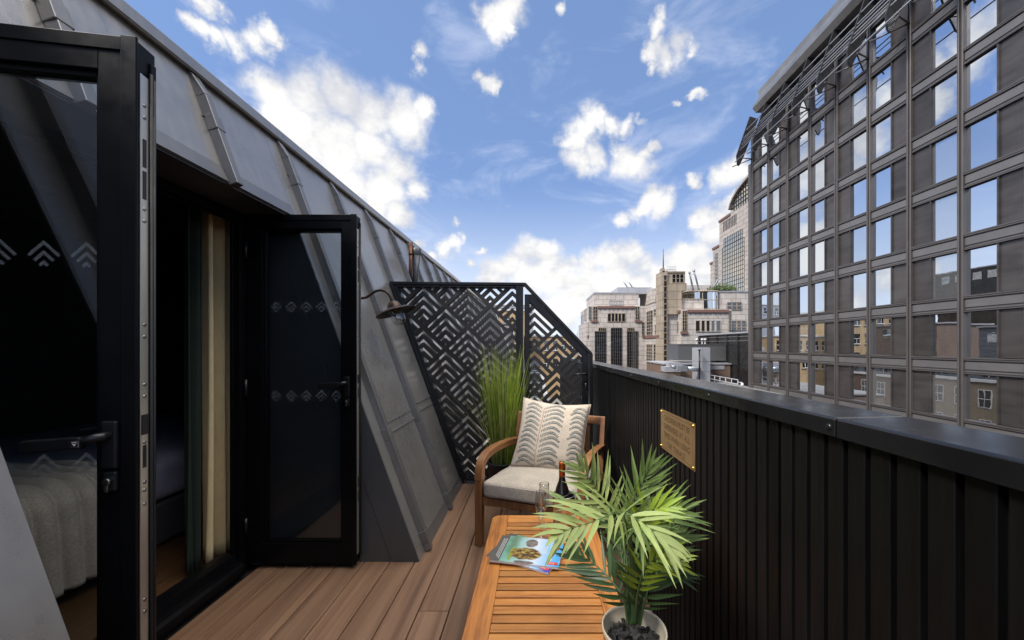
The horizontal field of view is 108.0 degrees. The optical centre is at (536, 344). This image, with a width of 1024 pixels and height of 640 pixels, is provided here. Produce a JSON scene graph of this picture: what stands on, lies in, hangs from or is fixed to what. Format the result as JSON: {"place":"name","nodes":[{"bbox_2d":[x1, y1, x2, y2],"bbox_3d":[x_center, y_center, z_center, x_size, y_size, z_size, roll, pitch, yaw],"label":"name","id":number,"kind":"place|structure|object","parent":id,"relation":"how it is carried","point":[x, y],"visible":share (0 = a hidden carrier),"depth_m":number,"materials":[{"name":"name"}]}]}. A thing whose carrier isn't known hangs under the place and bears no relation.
{"place":"outdoors","nodes":[
{"label":"outdoors","id":0,"kind":"place"},
{"bbox_2d":[124,0,836,337],"label":"sky","id":1,"kind":"structure","parent":0,"point":[558,148],"materials":[{"name":"blue"}]},
{"bbox_2d":[515,361,546,396],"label":"brick house","id":2,"kind":"structure","parent":0,"point":[538,374],"depth_m":29.55,"materials":[{"name":"white paint"}]},
{"bbox_2d":[524,335,577,397],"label":"tan building","id":3,"kind":"structure","parent":0,"point":[549,356],"depth_m":64.00,"materials":[{"name":"white paint"}]},
{"bbox_2d":[579,287,651,369],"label":"stone building","id":4,"kind":"structure","parent":0,"point":[612,328],"depth_m":83.00,"materials":[{"name":"stone"}]},
{"bbox_2d":[595,331,605,362],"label":"window","id":5,"kind":"structure","parent":4,"relation":"in","point":[600,336],"depth_m":82.96,"materials":[{"name":"glass"}]},
{"bbox_2d":[607,313,624,321],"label":"window","id":6,"kind":"structure","parent":4,"relation":"in","point":[611,317],"depth_m":82.96,"materials":[{"name":"black glass"}]},
{"bbox_2d":[611,328,621,365],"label":"window","id":7,"kind":"structure","parent":4,"relation":"in","point":[616,333],"depth_m":82.96,"materials":[{"name":"glass"}]},
{"bbox_2d":[627,331,637,368],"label":"window","id":8,"kind":"structure","parent":4,"relation":"in","point":[632,336],"depth_m":82.96,"materials":[{"name":"glass"}]},
{"bbox_2d":[640,251,747,369],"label":"stone building","id":9,"kind":"structure","parent":0,"point":[679,310],"depth_m":72.00,"materials":[{"name":"beige stone"}]},
{"bbox_2d":[646,344,652,369],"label":"window","id":10,"kind":"structure","parent":9,"relation":"in","point":[649,347],"depth_m":80.24,"materials":[{"name":"beige glass"}]},
{"bbox_2d":[647,310,652,334],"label":"window","id":11,"kind":"structure","parent":9,"relation":"in","point":[649,313],"depth_m":79.51,"materials":[{"name":"beige glass"}]},
{"bbox_2d":[682,311,686,330],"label":"window","id":12,"kind":"structure","parent":9,"relation":"in","point":[684,313],"depth_m":69.97,"materials":[{"name":"beige glass"}]},
{"bbox_2d":[695,320,720,331],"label":"window","id":13,"kind":"structure","parent":9,"relation":"in","point":[700,325],"depth_m":69.97,"materials":[{"name":"brown metal"}]},
{"bbox_2d":[707,282,737,290],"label":"roof bush","id":14,"kind":"object","parent":9,"relation":"on","point":[717,287],"visible":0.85,"depth_m":76.24,"materials":[{"name":"green plant"}]},
{"bbox_2d":[727,302,741,309],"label":"window","id":15,"kind":"structure","parent":9,"relation":"in","point":[730,305],"depth_m":73.97,"materials":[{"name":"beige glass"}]},
{"bbox_2d":[732,320,745,329],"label":"window","id":16,"kind":"structure","parent":9,"relation":"in","point":[736,324],"depth_m":73.97,"materials":[{"name":"grey glass"}]},
{"bbox_2d":[697,331,747,385],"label":"clad building","id":17,"kind":"structure","parent":0,"point":[736,350],"depth_m":48.00,"materials":[{"name":"metal"}]},
{"bbox_2d":[667,344,726,360],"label":"plant screen","id":18,"kind":"object","parent":17,"relation":"attached to","point":[680,352],"visible":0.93,"depth_m":50.00,"materials":[{"name":"metal"}]},
{"bbox_2d":[709,175,747,290],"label":"office tower","id":19,"kind":"structure","parent":0,"point":[729,264],"depth_m":157.42,"materials":[{"name":"stone"}]},
{"bbox_2d":[722,237,743,290],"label":"window","id":20,"kind":"structure","parent":19,"relation":"in","point":[733,253],"depth_m":157.44,"materials":[{"name":"clear glass"}]},
{"bbox_2d":[724,229,741,246],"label":"window","id":21,"kind":"structure","parent":19,"relation":"in","point":[737,235],"depth_m":158.36,"materials":[{"name":"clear glass"}]},
{"bbox_2d":[732,0,1023,437],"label":"office block","id":22,"kind":"structure","parent":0,"point":[885,218],"depth_m":24.75,"materials":[{"name":"grey concrete"}]},
{"bbox_2d":[760,360,766,384],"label":"window","id":23,"kind":"structure","parent":22,"relation":"in","point":[763,363],"depth_m":39.44,"materials":[{"name":"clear glass"}]},
{"bbox_2d":[761,327,766,351],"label":"window","id":24,"kind":"structure","parent":22,"relation":"in","point":[763,330],"depth_m":39.29,"materials":[{"name":"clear glass"}]},
{"bbox_2d":[761,294,766,318],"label":"window","id":25,"kind":"structure","parent":22,"relation":"in","point":[763,297],"depth_m":39.45,"materials":[{"name":"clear glass"}]},
{"bbox_2d":[761,261,766,285],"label":"window","id":26,"kind":"structure","parent":22,"relation":"in","point":[763,265],"depth_m":39.28,"materials":[{"name":"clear glass"}]},
{"bbox_2d":[761,228,766,253],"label":"window","id":27,"kind":"structure","parent":22,"relation":"in","point":[764,232],"depth_m":39.30,"materials":[{"name":"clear glass"}]},
{"bbox_2d":[761,195,766,220],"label":"window","id":28,"kind":"structure","parent":22,"relation":"in","point":[763,200],"depth_m":39.28,"materials":[{"name":"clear glass"}]},
{"bbox_2d":[761,162,766,188],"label":"window","id":29,"kind":"structure","parent":22,"relation":"in","point":[763,168],"depth_m":39.30,"materials":[{"name":"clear glass"}]},
{"bbox_2d":[761,129,766,155],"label":"window","id":30,"kind":"structure","parent":22,"relation":"in","point":[763,150],"depth_m":39.29,"materials":[{"name":"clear glass"}]},
{"bbox_2d":[771,361,778,386],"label":"window","id":31,"kind":"structure","parent":22,"relation":"in","point":[774,364],"depth_m":37.48,"materials":[{"name":"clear glass"}]},
{"bbox_2d":[771,327,778,351],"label":"window","id":32,"kind":"structure","parent":22,"relation":"in","point":[774,330],"depth_m":37.54,"materials":[{"name":"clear glass"}]},
{"bbox_2d":[771,292,778,317],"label":"window","id":33,"kind":"structure","parent":22,"relation":"in","point":[774,296],"depth_m":37.48,"materials":[{"name":"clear glass"}]},
{"bbox_2d":[771,257,778,283],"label":"window","id":34,"kind":"structure","parent":22,"relation":"in","point":[774,262],"depth_m":37.47,"materials":[{"name":"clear glass"}]},
{"bbox_2d":[771,222,778,249],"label":"window","id":35,"kind":"structure","parent":22,"relation":"in","point":[774,228],"depth_m":37.47,"materials":[{"name":"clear glass"}]},
{"bbox_2d":[771,188,778,215],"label":"window","id":36,"kind":"structure","parent":22,"relation":"in","point":[774,194],"depth_m":37.48,"materials":[{"name":"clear glass"}]},
{"bbox_2d":[771,153,778,181],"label":"window","id":37,"kind":"structure","parent":22,"relation":"in","point":[775,160],"depth_m":37.48,"materials":[{"name":"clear glass"}]},
{"bbox_2d":[771,128,778,147],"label":"window","id":38,"kind":"structure","parent":22,"relation":"in","point":[774,138],"depth_m":37.47,"materials":[{"name":"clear glass"}]},
{"bbox_2d":[799,363,807,391],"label":"window","id":39,"kind":"structure","parent":22,"relation":"in","point":[803,367],"depth_m":33.53,"materials":[{"name":"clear glass"}]},
{"bbox_2d":[799,324,807,352],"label":"window","id":40,"kind":"structure","parent":22,"relation":"in","point":[803,329],"depth_m":33.55,"materials":[{"name":"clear glass"}]},
{"bbox_2d":[799,285,807,314],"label":"window","id":41,"kind":"structure","parent":22,"relation":"in","point":[803,291],"depth_m":33.54,"materials":[{"name":"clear glass"}]},
{"bbox_2d":[799,246,807,276],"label":"window","id":42,"kind":"structure","parent":22,"relation":"in","point":[803,253],"depth_m":33.53,"materials":[{"name":"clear glass"}]},
{"bbox_2d":[799,208,807,237],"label":"window","id":43,"kind":"structure","parent":22,"relation":"in","point":[803,215],"depth_m":33.53,"materials":[{"name":"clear glass"}]},
{"bbox_2d":[799,169,807,199],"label":"window","id":44,"kind":"structure","parent":22,"relation":"in","point":[803,176],"depth_m":33.53,"materials":[{"name":"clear glass"}]},
{"bbox_2d":[799,130,807,161],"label":"window","id":45,"kind":"structure","parent":22,"relation":"in","point":[803,138],"depth_m":33.53,"materials":[{"name":"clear glass"}]},
{"bbox_2d":[799,91,807,123],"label":"window","id":46,"kind":"structure","parent":22,"relation":"in","point":[804,115],"depth_m":33.41,"materials":[{"name":"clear glass"}]},
{"bbox_2d":[813,364,823,393],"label":"window","id":47,"kind":"structure","parent":22,"relation":"in","point":[818,369],"depth_m":31.76,"materials":[{"name":"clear glass"}]},
{"bbox_2d":[813,323,823,352],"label":"window","id":48,"kind":"structure","parent":22,"relation":"in","point":[818,329],"depth_m":31.76,"materials":[{"name":"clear glass"}]},
{"bbox_2d":[813,282,823,312],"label":"window","id":49,"kind":"structure","parent":22,"relation":"in","point":[818,288],"depth_m":31.74,"materials":[{"name":"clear glass"}]},
{"bbox_2d":[813,241,823,272],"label":"window","id":50,"kind":"structure","parent":22,"relation":"in","point":[818,248],"depth_m":31.75,"materials":[{"name":"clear glass"}]},
{"bbox_2d":[813,199,823,232],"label":"window","id":51,"kind":"structure","parent":22,"relation":"in","point":[818,208],"depth_m":31.75,"materials":[{"name":"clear glass"}]},
{"bbox_2d":[813,158,823,192],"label":"window","id":52,"kind":"structure","parent":22,"relation":"in","point":[818,168],"depth_m":31.75,"materials":[{"name":"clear glass"}]},
{"bbox_2d":[813,117,823,152],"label":"window","id":53,"kind":"structure","parent":22,"relation":"in","point":[818,128],"depth_m":31.74,"materials":[{"name":"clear glass"}]},
{"bbox_2d":[813,83,823,112],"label":"window","id":54,"kind":"structure","parent":22,"relation":"in","point":[818,100],"depth_m":31.97,"materials":[{"name":"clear glass"}]},
{"bbox_2d":[852,366,865,401],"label":"window","id":55,"kind":"structure","parent":22,"relation":"in","point":[858,373],"depth_m":27.72,"materials":[{"name":"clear glass"}]},
{"bbox_2d":[852,320,865,353],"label":"window","id":56,"kind":"structure","parent":22,"relation":"in","point":[858,327],"depth_m":27.72,"materials":[{"name":"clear glass"}]},
{"bbox_2d":[852,273,865,307],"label":"window","id":57,"kind":"structure","parent":22,"relation":"in","point":[859,280],"depth_m":27.72,"materials":[{"name":"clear glass"}]},
{"bbox_2d":[852,225,865,262],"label":"window","id":58,"kind":"structure","parent":22,"relation":"in","point":[859,234],"depth_m":27.72,"materials":[{"name":"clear glass"}]},
{"bbox_2d":[852,178,865,216],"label":"window","id":59,"kind":"structure","parent":22,"relation":"in","point":[859,188],"depth_m":27.72,"materials":[{"name":"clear glass"}]},
{"bbox_2d":[852,131,865,170],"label":"window","id":60,"kind":"structure","parent":22,"relation":"in","point":[859,142],"depth_m":27.72,"materials":[{"name":"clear glass"}]},
{"bbox_2d":[852,84,865,125],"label":"window","id":61,"kind":"structure","parent":22,"relation":"in","point":[858,97],"depth_m":27.72,"materials":[{"name":"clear glass"}]},
{"bbox_2d":[852,37,865,79],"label":"window","id":62,"kind":"structure","parent":22,"relation":"in","point":[857,69],"depth_m":27.64,"materials":[{"name":"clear glass"}]},
{"bbox_2d":[873,368,890,405],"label":"window","id":63,"kind":"structure","parent":22,"relation":"in","point":[881,377],"depth_m":25.87,"materials":[{"name":"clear glass"}]},
{"bbox_2d":[873,318,890,354],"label":"window","id":64,"kind":"structure","parent":22,"relation":"in","point":[881,327],"depth_m":25.88,"materials":[{"name":"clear glass"}]},
{"bbox_2d":[873,267,890,305],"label":"window","id":65,"kind":"structure","parent":22,"relation":"in","point":[882,277],"depth_m":25.87,"materials":[{"name":"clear glass"}]},
{"bbox_2d":[873,216,890,256],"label":"window","id":66,"kind":"structure","parent":22,"relation":"in","point":[881,228],"depth_m":25.87,"materials":[{"name":"clear glass"}]},
{"bbox_2d":[873,165,890,208],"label":"window","id":67,"kind":"structure","parent":22,"relation":"in","point":[881,179],"depth_m":25.88,"materials":[{"name":"clear glass"}]},
{"bbox_2d":[873,115,890,159],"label":"window","id":68,"kind":"structure","parent":22,"relation":"in","point":[881,130],"depth_m":25.87,"materials":[{"name":"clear glass"}]},
{"bbox_2d":[873,64,890,110],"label":"window","id":69,"kind":"structure","parent":22,"relation":"in","point":[882,81],"depth_m":25.87,"materials":[{"name":"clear glass"}]},
{"bbox_2d":[873,19,890,61],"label":"window","id":70,"kind":"structure","parent":22,"relation":"in","point":[881,45],"depth_m":26.02,"materials":[{"name":"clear glass"}]},
{"bbox_2d":[933,372,956,416],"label":"window","id":71,"kind":"structure","parent":22,"relation":"in","point":[944,384],"depth_m":21.89,"materials":[{"name":"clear glass"}]},
{"bbox_2d":[933,313,956,356],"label":"window","id":72,"kind":"structure","parent":22,"relation":"in","point":[944,325],"depth_m":21.89,"materials":[{"name":"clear glass"}]},
{"bbox_2d":[933,253,956,298],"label":"window","id":73,"kind":"structure","parent":22,"relation":"in","point":[944,267],"depth_m":21.89,"materials":[{"name":"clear glass"}]},
{"bbox_2d":[933,192,956,241],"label":"window","id":74,"kind":"structure","parent":22,"relation":"in","point":[944,208],"depth_m":21.89,"materials":[{"name":"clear glass"}]},
{"bbox_2d":[933,132,956,183],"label":"window","id":75,"kind":"structure","parent":22,"relation":"in","point":[944,150],"depth_m":21.89,"materials":[{"name":"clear glass"}]},
{"bbox_2d":[933,72,956,126],"bbox_3d":[24.114,-14.402,21.832,0.033,2.552,1.460,0,0,0],"label":"window","id":76,"kind":"structure","parent":22,"relation":"in","point":[945,92],"depth_m":21.89,"materials":[{"name":"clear glass"}]},
{"bbox_2d":[933,11,956,68],"bbox_3d":[24.113,-17.862,21.832,0.034,2.552,1.460,0,0,0],"label":"window","id":77,"kind":"structure","parent":22,"relation":"in","point":[945,34],"depth_m":21.89,"materials":[{"name":"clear glass"}]},
{"bbox_2d":[967,374,996,423],"bbox_3d":[24.111,2.898,20.068,0.031,2.552,1.460,0,0,0],"label":"window","id":78,"kind":"structure","parent":22,"relation":"in","point":[981,389],"depth_m":20.07,"materials":[{"name":"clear glass"}]},
{"bbox_2d":[967,310,996,357],"bbox_3d":[24.116,-0.562,20.068,0.032,2.552,1.460,0,0,0],"label":"window","id":79,"kind":"structure","parent":22,"relation":"in","point":[981,325],"depth_m":20.07,"materials":[{"name":"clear glass"}]},
{"bbox_2d":[967,244,996,294],"bbox_3d":[24.116,-4.022,20.068,0.036,2.552,1.460,0,0,0],"label":"window","id":80,"kind":"structure","parent":22,"relation":"in","point":[981,262],"depth_m":20.07,"materials":[{"name":"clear glass"}]},
{"bbox_2d":[967,178,996,232],"bbox_3d":[24.120,-7.482,20.068,0.036,2.552,1.460,0,0,0],"label":"window","id":81,"kind":"structure","parent":22,"relation":"in","point":[981,198],"depth_m":20.07,"materials":[{"name":"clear glass"}]},
{"bbox_2d":[967,112,996,170],"bbox_3d":[24.119,-10.942,20.068,0.034,2.552,1.460,0,0,0],"label":"window","id":82,"kind":"structure","parent":22,"relation":"in","point":[982,134],"depth_m":20.07,"materials":[{"name":"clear glass"}]},
{"bbox_2d":[967,46,996,107],"bbox_3d":[24.109,-14.402,20.068,0.031,2.552,1.460,0,0,0],"label":"window","id":83,"kind":"structure","parent":22,"relation":"in","point":[981,72],"depth_m":20.07,"materials":[{"name":"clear glass"}]},
{"bbox_2d":[967,0,996,45],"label":"window","id":84,"kind":"structure","parent":22,"relation":"in","point":[981,14],"depth_m":20.20,"materials":[{"name":"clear glass"}]},
{"bbox_3d":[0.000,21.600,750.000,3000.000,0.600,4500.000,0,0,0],"label":"ground","id":85,"kind":"structure","parent":0,"visible":0},
{"bbox_2d":[0,0,515,639],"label":"mansard house","id":86,"kind":"structure","parent":85,"relation":"on","point":[128,132],"depth_m":2.15,"materials":[{"name":"metal"}]},
{"bbox_2d":[0,23,155,639],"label":"door","id":87,"kind":"structure","parent":86,"relation":"in","point":[123,71],"depth_m":0.91,"materials":[{"name":"black metal"}]},
{"bbox_2d":[0,414,202,592],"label":"bed","id":88,"kind":"object","parent":86,"relation":"on","point":[170,514],"visible":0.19,"depth_m":2.45,"materials":[{"name":"fabric"}]},
{"bbox_2d":[6,460,96,598],"bbox_3d":[-2.610,0.924,1.860,0.750,0.548,0.511,0,0,0],"label":"quilted throw","id":89,"kind":"object","parent":88,"relation":"on","point":[58,500],"visible":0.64,"depth_m":1.80,"materials":[{"name":"grey fabric"}]},
{"bbox_2d":[184,204,201,576],"bbox_3d":[-1.906,0.158,2.048,0.059,2.195,0.096,0,0,0],"label":"curtain","id":90,"kind":"object","parent":86,"relation":"hanging from","point":[192,414],"visible":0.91,"depth_m":2.05,"materials":[{"name":"grey fabric"}]},
{"bbox_2d":[201,211,229,563],"bbox_3d":[-1.899,0.158,2.253,0.113,2.195,0.306,0,0,0],"label":"curtain","id":91,"kind":"object","parent":86,"relation":"hanging from","point":[215,295],"visible":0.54,"depth_m":2.18,"materials":[{"name":"beige fabric"}]},
{"bbox_2d":[246,214,360,564],"bbox_3d":[-1.358,0.258,2.176,0.643,2.028,0.144,0,0,0],"label":"door","id":92,"kind":"structure","parent":86,"relation":"in","point":[261,549],"depth_m":2.15,"materials":[{"name":"black metal"}]},
{"bbox_2d":[161,510,539,639],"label":"deck base","id":93,"kind":"object","parent":86,"relation":"on","point":[250,569],"depth_m":1.92,"materials":[{"name":"wood"}]},
{"bbox_2d":[168,481,652,639],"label":"deck","id":94,"kind":"structure","parent":93,"relation":"on","point":[429,596],"depth_m":1.91,"materials":[{"name":"brown wood"}]},
{"bbox_2d":[389,281,592,482],"bbox_3d":[-0.426,0.353,3.495,1.899,1.889,0.157,0,0,0],"label":"privacy screen","id":95,"kind":"object","parent":94,"relation":"on","point":[535,301],"visible":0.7,"depth_m":3.49,"materials":[{"name":"metal"}]},
{"bbox_2d":[445,343,552,477],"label":"potted grass","id":96,"kind":"object","parent":94,"relation":"on","point":[502,415],"depth_m":3.12,"materials":[{"name":"green plant"}]},
{"bbox_2d":[475,411,605,546],"bbox_3d":[0.069,0.924,2.622,0.734,0.755,0.753,0,0,20],"label":"armchair","id":97,"kind":"object","parent":94,"relation":"on","point":[514,487],"visible":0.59,"depth_m":2.39,"materials":[{"name":"brown wood"}]},
{"bbox_2d":[510,397,590,470],"bbox_3d":[0.108,0.667,2.733,0.529,0.529,0.177,5,-23,13],"label":"pillow","id":98,"kind":"object","parent":97,"relation":"on","point":[550,435],"visible":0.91,"depth_m":2.67,"materials":[{"name":"fabric"}]},
{"bbox_2d":[462,515,619,639],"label":"coffee table","id":99,"kind":"object","parent":94,"relation":"on","point":[511,602],"visible":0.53,"depth_m":1.34,"materials":[{"name":"brown wood"}]},
{"bbox_2d":[487,533,564,574],"bbox_3d":[-0.040,0.915,1.640,0.294,0.009,0.208,0,0,26],"label":"magazine","id":100,"kind":"object","parent":99,"relation":"on","point":[546,571],"visible":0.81,"depth_m":1.52,"materials":[{"name":"paper"}]},
{"bbox_2d":[489,535,563,569],"bbox_3d":[-0.037,0.906,1.632,0.294,0.009,0.208,0,0,11],"label":"magazine","id":101,"kind":"object","parent":100,"relation":"on","point":[524,551],"visible":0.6,"depth_m":1.61,"materials":[{"name":"paper"}]},
{"bbox_2d":[553,490,574,530],"bbox_3d":[0.135,0.833,1.860,0.115,0.170,0.115,0,0,0],"label":"wine cooler","id":102,"kind":"object","parent":99,"relation":"on","point":[572,496],"visible":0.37,"depth_m":1.82,"materials":[{"name":"metal"}]},
{"bbox_2d":[555,461,569,497],"bbox_3d":[0.127,0.747,1.863,0.076,0.324,0.076,0,0,0],"label":"wine bottle","id":103,"kind":"object","parent":102,"relation":"in","point":[561,489],"visible":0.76,"depth_m":1.85,"materials":[{"name":"black glass"}]},
{"bbox_2d":[530,438,713,639],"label":"potted palm","id":104,"kind":"object","parent":94,"relation":"on","point":[631,617],"visible":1,"depth_m":1.00,"materials":[{"name":"green plant"}]},
{"bbox_2d":[560,356,1023,639],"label":"parapet wall","id":105,"kind":"structure","parent":93,"relation":"on","point":[828,521],"depth_m":0.73,"materials":[{"name":"metal"}]},
{"bbox_2d":[660,409,695,471],"bbox_3d":[0.555,0.368,1.486,0.010,0.180,0.357,0,0,0],"label":"wall plaque","id":106,"kind":"object","parent":105,"relation":"attached to","point":[678,437],"depth_m":1.45,"materials":[{"name":"gold metal"}]},
{"bbox_2d":[361,289,415,324],"bbox_3d":[-1.094,-0.269,2.660,0.441,0.263,0.283,0,0,0],"label":"wall lamp","id":107,"kind":"object","parent":86,"relation":"attached to","point":[395,308],"visible":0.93,"depth_m":2.65,"materials":[{"name":"brown metal"}]},
{"bbox_2d":[408,242,412,279],"bbox_3d":[-1.425,-0.880,4.200,0.052,0.560,0.052,0,0,0],"label":"vent pipe","id":108,"kind":"object","parent":86,"relation":"on","point":[410,253],"visible":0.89,"depth_m":4.18,"materials":[{"name":"orange metal"}]},
{"bbox_2d":[412,246,420,281],"bbox_3d":[-1.375,-0.840,4.240,0.106,0.563,0.100,0,0,0],"label":"flue pipe","id":109,"kind":"object","parent":86,"relation":"attached to","point":[416,255],"visible":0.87,"depth_m":4.21,"materials":[{"name":"metal"}]},
{"bbox_2d":[497,309,524,358],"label":"tan building","id":110,"kind":"structure","parent":85,"relation":"on","point":[509,317],"depth_m":62.00,"materials":[{"name":"white paint"}]},
{"bbox_2d":[646,361,731,381],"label":"brick roof house","id":111,"kind":"structure","parent":85,"relation":"on","point":[721,369],"depth_m":48.90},
{"bbox_2d":[710,381,784,394],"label":"flat roof building","id":112,"kind":"structure","parent":85,"relation":"on","point":[720,382],"depth_m":43.20,"materials":[{"name":"grey brick"}]},
{"bbox_2d":[670,349,700,379],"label":"round duct","id":113,"kind":"object","parent":112,"relation":"on","point":[689,368],"visible":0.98,"depth_m":45.31,"materials":[{"name":"metal"}]},
{"bbox_2d":[692,348,710,381],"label":"duct box","id":114,"kind":"object","parent":112,"relation":"on","point":[705,371],"visible":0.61,"depth_m":46.00,"materials":[{"name":"grey metal"}]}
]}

